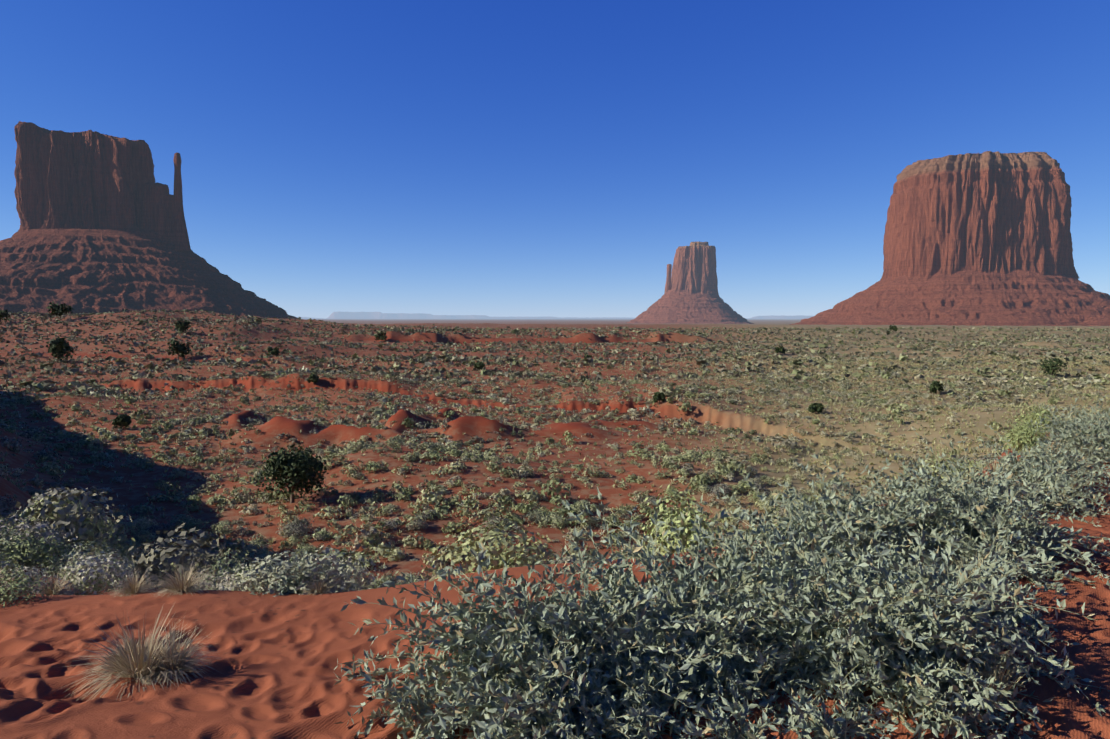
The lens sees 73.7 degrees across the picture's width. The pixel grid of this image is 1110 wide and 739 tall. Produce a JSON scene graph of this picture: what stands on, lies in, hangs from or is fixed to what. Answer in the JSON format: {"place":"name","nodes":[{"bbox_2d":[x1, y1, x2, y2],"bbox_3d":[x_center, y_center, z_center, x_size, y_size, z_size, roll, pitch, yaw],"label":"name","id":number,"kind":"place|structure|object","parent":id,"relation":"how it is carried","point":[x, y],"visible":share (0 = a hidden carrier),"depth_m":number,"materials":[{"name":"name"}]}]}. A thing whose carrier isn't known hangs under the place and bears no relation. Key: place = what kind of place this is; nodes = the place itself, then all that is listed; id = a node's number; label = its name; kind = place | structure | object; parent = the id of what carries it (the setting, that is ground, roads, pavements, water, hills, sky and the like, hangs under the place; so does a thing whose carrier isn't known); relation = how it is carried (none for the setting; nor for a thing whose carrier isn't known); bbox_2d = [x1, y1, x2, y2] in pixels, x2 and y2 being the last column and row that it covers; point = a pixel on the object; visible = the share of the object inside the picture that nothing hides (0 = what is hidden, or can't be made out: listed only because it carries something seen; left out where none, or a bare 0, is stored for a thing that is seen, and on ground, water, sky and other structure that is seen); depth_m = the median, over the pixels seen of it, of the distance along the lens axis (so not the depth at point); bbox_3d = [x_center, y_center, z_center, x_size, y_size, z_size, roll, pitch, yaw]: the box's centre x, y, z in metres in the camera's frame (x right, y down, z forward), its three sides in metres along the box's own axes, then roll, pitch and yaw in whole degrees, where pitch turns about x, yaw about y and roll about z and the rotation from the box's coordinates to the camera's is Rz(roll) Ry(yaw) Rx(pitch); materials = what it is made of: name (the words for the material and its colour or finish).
{"place":"outdoors","nodes":[
{"label":"outdoors","id":0,"kind":"place"},
{"bbox_2d":[0,311,1109,738],"bbox_3d":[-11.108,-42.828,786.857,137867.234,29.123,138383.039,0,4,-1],"label":"terrain","id":1,"kind":"structure","parent":0,"point":[278,661],"depth_m":41.62,"materials":[{"name":"sand"}]},
{"bbox_2d":[0,121,296,318],"bbox_3d":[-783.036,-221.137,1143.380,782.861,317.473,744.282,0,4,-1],"label":"butte","id":2,"kind":"object","parent":1,"relation":"on","point":[103,228],"visible":0.92,"depth_m":1119.13,"materials":[{"name":"stone"}]},
{"bbox_2d":[0,439,1008,589],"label":"slope shrubs","id":3,"kind":"object","parent":1,"relation":"on","point":[66,515],"visible":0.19,"depth_m":9.59,"materials":[{"name":"green plant"}]},
{"bbox_2d":[0,395,1065,607],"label":"snakeweed","id":4,"kind":"object","parent":1,"relation":"on","point":[89,570],"visible":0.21,"depth_m":5.70,"materials":[{"name":"green plant"}]},
{"bbox_2d":[0,302,1067,502],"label":"juniper bushes","id":5,"kind":"object","parent":1,"relation":"on","point":[304,466],"visible":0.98,"depth_m":65.14,"materials":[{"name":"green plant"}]},
{"bbox_2d":[0,437,1074,706],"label":"dry grass","id":6,"kind":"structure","parent":1,"relation":"on","point":[142,661],"depth_m":3.34,"materials":[{"name":"beige plant"}]},
{"bbox_2d":[0,347,1109,579],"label":"grass tufts","id":7,"kind":"object","parent":1,"relation":"on","point":[768,415],"depth_m":75.98,"materials":[{"name":"green plant"}]},
{"bbox_2d":[247,395,1109,738],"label":"sagebrush","id":8,"kind":"object","parent":1,"relation":"on","point":[639,657],"visible":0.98,"depth_m":2.99,"materials":[{"name":"green plant"}]},
{"bbox_2d":[626,242,754,323],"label":"butte","id":9,"kind":"object","parent":1,"relation":"on","point":[691,295],"visible":0.96,"depth_m":3028.64,"materials":[{"name":"stone"}]},
{"bbox_2d":[789,151,1109,325],"bbox_3d":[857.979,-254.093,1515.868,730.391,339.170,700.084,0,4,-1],"label":"butte","id":10,"kind":"object","parent":1,"relation":"on","point":[976,239],"visible":0.98,"depth_m":1394.42,"materials":[{"name":"stone"}]},
{"bbox_2d":[0,309,1109,583],"bbox_3d":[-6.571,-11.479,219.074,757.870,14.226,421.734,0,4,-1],"label":"desert shrubs","id":11,"kind":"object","parent":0,"point":[372,533],"depth_m":82.71,"materials":[{"name":"green plant"}]},
{"bbox_2d":[0,0,1109,317],"label":"sky","id":12,"kind":"structure","parent":0,"point":[491,158],"materials":[{"name":"blue"}]},
{"bbox_2d":[297,311,813,318],"bbox_3d":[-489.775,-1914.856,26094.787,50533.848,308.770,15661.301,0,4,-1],"label":"distant mesas","id":13,"kind":"structure","parent":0,"point":[356,315],"depth_m":28343.57,"materials":[{"name":"stone"}]}
]}

